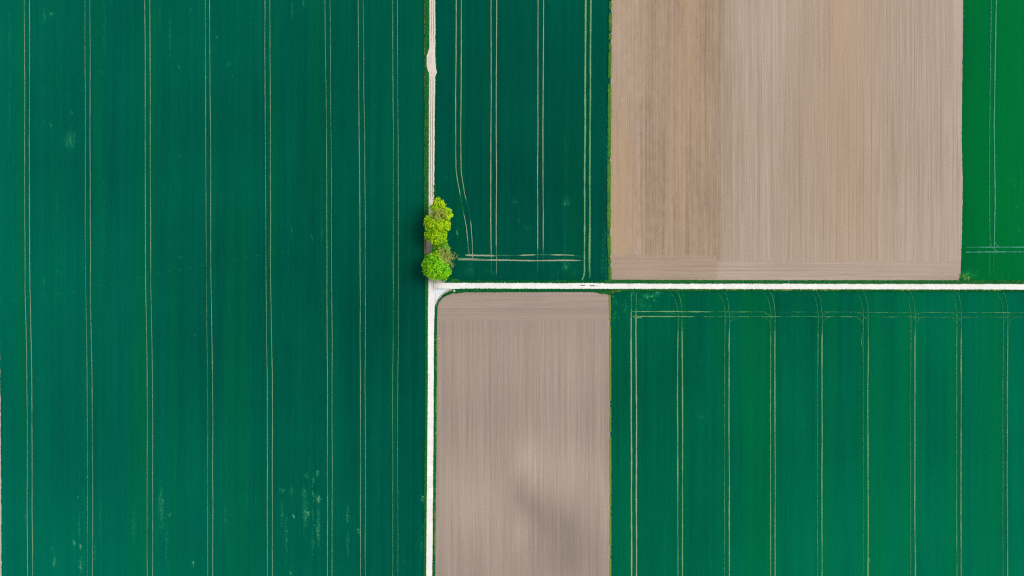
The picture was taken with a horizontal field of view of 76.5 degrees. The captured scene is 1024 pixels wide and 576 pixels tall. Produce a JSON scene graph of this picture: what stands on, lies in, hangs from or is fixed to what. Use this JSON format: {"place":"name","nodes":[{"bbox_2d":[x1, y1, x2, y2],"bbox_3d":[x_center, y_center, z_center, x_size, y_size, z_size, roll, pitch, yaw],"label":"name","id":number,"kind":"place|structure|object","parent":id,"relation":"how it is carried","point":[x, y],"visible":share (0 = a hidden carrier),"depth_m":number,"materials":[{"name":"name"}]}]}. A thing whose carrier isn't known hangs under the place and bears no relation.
{"place":"outdoors","nodes":[
{"label":"outdoors","id":0,"kind":"place"},
{"bbox_2d":[0,396,1,575],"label":"path","id":1,"kind":"structure","parent":0,"point":[0,494],"depth_m":259.98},
{"bbox_2d":[0,0,424,575],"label":"field","id":2,"kind":"structure","parent":0,"point":[182,343],"depth_m":260.00,"materials":[{"name":"green plant"}]},
{"bbox_2d":[24,0,32,575],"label":"wheel track","id":3,"kind":"structure","parent":2,"relation":"on","point":[29,277],"depth_m":259.99,"materials":[{"name":"green plant"}]},
{"bbox_2d":[85,1,92,575],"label":"wheel track","id":4,"kind":"structure","parent":2,"relation":"on","point":[86,333],"depth_m":259.98,"materials":[{"name":"green plant"}]},
{"bbox_2d":[144,0,152,575],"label":"wheel track","id":5,"kind":"structure","parent":2,"relation":"on","point":[150,270],"depth_m":259.98,"materials":[{"name":"green plant"}]},
{"bbox_2d":[205,0,212,575],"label":"wheel track","id":6,"kind":"structure","parent":2,"relation":"on","point":[211,296],"depth_m":259.98,"materials":[{"name":"green plant"}]},
{"bbox_2d":[264,0,272,575],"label":"wheel track","id":7,"kind":"structure","parent":2,"relation":"on","point":[271,315],"depth_m":259.98,"materials":[{"name":"green plant"}]},
{"bbox_2d":[324,0,332,575],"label":"wheel track","id":8,"kind":"structure","parent":2,"relation":"on","point":[331,284],"depth_m":259.98,"materials":[{"name":"green plant"}]},
{"bbox_2d":[358,1,365,575],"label":"wheel track","id":9,"kind":"structure","parent":2,"relation":"on","point":[360,300],"depth_m":259.97,"materials":[{"name":"green plant"}]},
{"bbox_2d":[392,0,398,575],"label":"wheel track","id":10,"kind":"structure","parent":2,"relation":"on","point":[393,261],"depth_m":259.97,"materials":[{"name":"green plant"}]},
{"bbox_2d":[426,279,434,575],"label":"road","id":11,"kind":"structure","parent":0,"point":[430,421],"depth_m":259.95,"materials":[{"name":"concrete"}]},
{"bbox_2d":[426,0,436,278],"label":"path","id":12,"kind":"structure","parent":0,"point":[431,66],"depth_m":259.97,"materials":[{"name":"beige gravel"}]},
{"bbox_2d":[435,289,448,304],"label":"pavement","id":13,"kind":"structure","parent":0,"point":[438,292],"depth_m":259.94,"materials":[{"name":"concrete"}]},
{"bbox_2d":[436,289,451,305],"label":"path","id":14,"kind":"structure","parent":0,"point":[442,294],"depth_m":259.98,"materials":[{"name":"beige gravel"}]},
{"bbox_2d":[434,0,610,280],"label":"field","id":15,"kind":"structure","parent":0,"point":[519,82],"depth_m":260.00,"materials":[{"name":"green plant"}]},
{"bbox_2d":[455,0,472,257],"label":"wheel track","id":16,"kind":"structure","parent":15,"relation":"on","point":[460,114],"depth_m":259.97,"materials":[{"name":"soil"}]},
{"bbox_2d":[490,0,496,273],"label":"wheel track","id":17,"kind":"structure","parent":15,"relation":"on","point":[496,143],"depth_m":259.96,"materials":[{"name":"soil"}]},
{"bbox_2d":[457,254,580,260],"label":"wheel track","id":18,"kind":"structure","parent":15,"relation":"on","point":[472,259],"depth_m":259.96,"materials":[{"name":"soil"}]},
{"bbox_2d":[537,0,543,259],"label":"wheel track","id":19,"kind":"structure","parent":15,"relation":"on","point":[542,136],"depth_m":259.96,"materials":[{"name":"soil"}]},
{"bbox_2d":[581,0,591,280],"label":"wheel track","id":20,"kind":"structure","parent":15,"relation":"on","point":[589,237],"depth_m":259.96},
{"bbox_2d":[607,0,611,280],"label":"grass verge","id":21,"kind":"object","parent":15,"relation":"on","point":[609,113],"depth_m":259.60,"materials":[{"name":"green plant"}]},
{"bbox_2d":[435,292,610,575],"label":"field","id":22,"kind":"structure","parent":0,"point":[523,443],"depth_m":259.99,"materials":[{"name":"soil"}]},
{"bbox_2d":[436,290,462,307],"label":"grass verge","id":23,"kind":"object","parent":22,"relation":"on","point":[446,294],"depth_m":259.77,"materials":[{"name":"green plant"}]},
{"bbox_2d":[609,295,611,575],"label":"grass verge","id":24,"kind":"object","parent":22,"relation":"on","point":[610,450],"depth_m":259.88,"materials":[{"name":"green plant"}]},
{"bbox_2d":[423,0,962,572],"bbox_3d":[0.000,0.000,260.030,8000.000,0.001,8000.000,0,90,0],"label":"ground","id":25,"kind":"structure","parent":0,"point":[435,100],"depth_m":260.03,"materials":[{"name":"green plant"}]},
{"bbox_2d":[423,254,428,575],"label":"grass verge","id":26,"kind":"object","parent":25,"relation":"on","point":[426,417],"depth_m":259.81,"materials":[{"name":"green plant"}]},
{"bbox_2d":[424,0,429,256],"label":"grass verge","id":27,"kind":"object","parent":25,"relation":"on","point":[426,120],"depth_m":259.71,"materials":[{"name":"green plant"}]},
{"bbox_2d":[432,306,437,575],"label":"grass verge","id":28,"kind":"object","parent":25,"relation":"on","point":[435,419],"depth_m":259.80,"materials":[{"name":"green plant"}]},
{"bbox_2d":[433,185,436,201],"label":"grass verge","id":29,"kind":"object","parent":25,"relation":"on","point":[435,194],"depth_m":259.73,"materials":[{"name":"green plant"}]},
{"bbox_2d":[424,229,447,245],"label":"tree","id":30,"kind":"object","parent":25,"relation":"on","point":[436,237],"visible":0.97,"depth_m":251.61,"materials":[{"name":"green plant"}]},
{"bbox_2d":[421,251,451,283],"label":"tree","id":31,"kind":"object","parent":25,"relation":"on","point":[432,266],"visible":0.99,"depth_m":251.04,"materials":[{"name":"green plant"}]},
{"bbox_2d":[423,215,450,232],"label":"tree","id":32,"kind":"object","parent":25,"relation":"on","point":[433,225],"visible":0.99,"depth_m":251.00,"materials":[{"name":"green plant"}]},
{"bbox_2d":[428,207,447,221],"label":"tree","id":33,"kind":"object","parent":25,"relation":"on","point":[436,213],"visible":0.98,"depth_m":250.61,"materials":[{"name":"green plant"}]},
{"bbox_2d":[431,239,449,254],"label":"tree","id":34,"kind":"object","parent":25,"relation":"on","point":[441,246],"visible":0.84,"depth_m":254.03,"materials":[{"name":"green plant"}]},
{"bbox_2d":[429,197,453,221],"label":"tree","id":35,"kind":"object","parent":25,"relation":"on","point":[438,203],"visible":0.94,"depth_m":251.37,"materials":[{"name":"green plant"}]},
{"bbox_2d":[434,216,452,280],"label":"grass verge","id":36,"kind":"object","parent":25,"relation":"on","point":[449,278],"depth_m":259.53,"materials":[{"name":"green plant"}]},
{"bbox_2d":[436,246,455,268],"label":"tree","id":37,"kind":"object","parent":25,"relation":"on","point":[445,255],"visible":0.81,"depth_m":251.75,"materials":[{"name":"green plant"}]},
{"bbox_2d":[444,280,604,283],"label":"grass verge","id":38,"kind":"object","parent":25,"relation":"on","point":[531,281],"depth_m":259.73,"materials":[{"name":"green plant"}]},
{"bbox_2d":[455,288,612,294],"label":"grass verge","id":39,"kind":"object","parent":25,"relation":"on","point":[600,291],"depth_m":259.73,"materials":[{"name":"green plant"}]},
{"bbox_2d":[604,279,1023,283],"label":"grass verge","id":40,"kind":"object","parent":25,"relation":"on","point":[655,281],"depth_m":259.66,"materials":[{"name":"green plant"}]},
{"bbox_2d":[613,288,1023,292],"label":"grass verge","id":41,"kind":"object","parent":25,"relation":"on","point":[777,290],"depth_m":259.73,"materials":[{"name":"green plant"}]},
{"bbox_2d":[435,282,1023,289],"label":"road","id":42,"kind":"structure","parent":0,"point":[532,285],"depth_m":259.95,"materials":[{"name":"beige gravel"}]},
{"bbox_2d":[610,0,962,280],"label":"field","id":43,"kind":"structure","parent":0,"point":[785,140],"depth_m":259.99,"materials":[{"name":"soil"}]},
{"bbox_2d":[609,291,1023,575],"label":"field","id":44,"kind":"structure","parent":0,"point":[891,397],"depth_m":260.00,"materials":[{"name":"green plant"}]},
{"bbox_2d":[630,293,636,575],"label":"wheel track","id":45,"kind":"structure","parent":44,"relation":"on","point":[631,430],"depth_m":259.95,"materials":[{"name":"soil"}]},
{"bbox_2d":[666,291,685,575],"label":"wheel track","id":46,"kind":"structure","parent":44,"relation":"on","point":[678,439],"depth_m":259.95,"materials":[{"name":"brown soil"}]},
{"bbox_2d":[721,293,739,575],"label":"wheel track","id":47,"kind":"structure","parent":44,"relation":"on","point":[728,439],"depth_m":259.94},
{"bbox_2d":[766,292,775,575],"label":"wheel track","id":48,"kind":"structure","parent":44,"relation":"on","point":[774,440],"depth_m":259.94,"materials":[{"name":"brown soil"}]},
{"bbox_2d":[815,292,829,575],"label":"wheel track","id":49,"kind":"structure","parent":44,"relation":"on","point":[821,446],"depth_m":259.93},
{"bbox_2d":[631,311,1023,317],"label":"wheel track","id":50,"kind":"structure","parent":44,"relation":"on","point":[789,316],"depth_m":259.89,"materials":[{"name":"brown soil"}]},
{"bbox_2d":[856,292,868,575],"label":"wheel track","id":51,"kind":"structure","parent":44,"relation":"on","point":[867,457],"depth_m":259.92,"materials":[{"name":"brown soil"}]},
{"bbox_2d":[905,292,923,575],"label":"wheel track","id":52,"kind":"structure","parent":44,"relation":"on","point":[914,440],"depth_m":259.91,"materials":[{"name":"brown soil"}]},
{"bbox_2d":[950,294,961,575],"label":"wheel track","id":53,"kind":"structure","parent":44,"relation":"on","point":[960,443],"depth_m":259.91,"materials":[{"name":"brown soil"}]},
{"bbox_2d":[999,293,1016,575],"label":"wheel track","id":54,"kind":"structure","parent":44,"relation":"on","point":[1007,428],"depth_m":259.90,"materials":[{"name":"brown soil"}]},
{"bbox_2d":[959,0,1023,280],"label":"field","id":55,"kind":"structure","parent":0,"point":[978,88],"depth_m":260.00,"materials":[{"name":"green plant"}]},
{"bbox_2d":[965,0,1023,267],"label":"wheel track","id":56,"kind":"structure","parent":0,"point":[994,153],"depth_m":259.88,"materials":[{"name":"green plant"}]}
]}

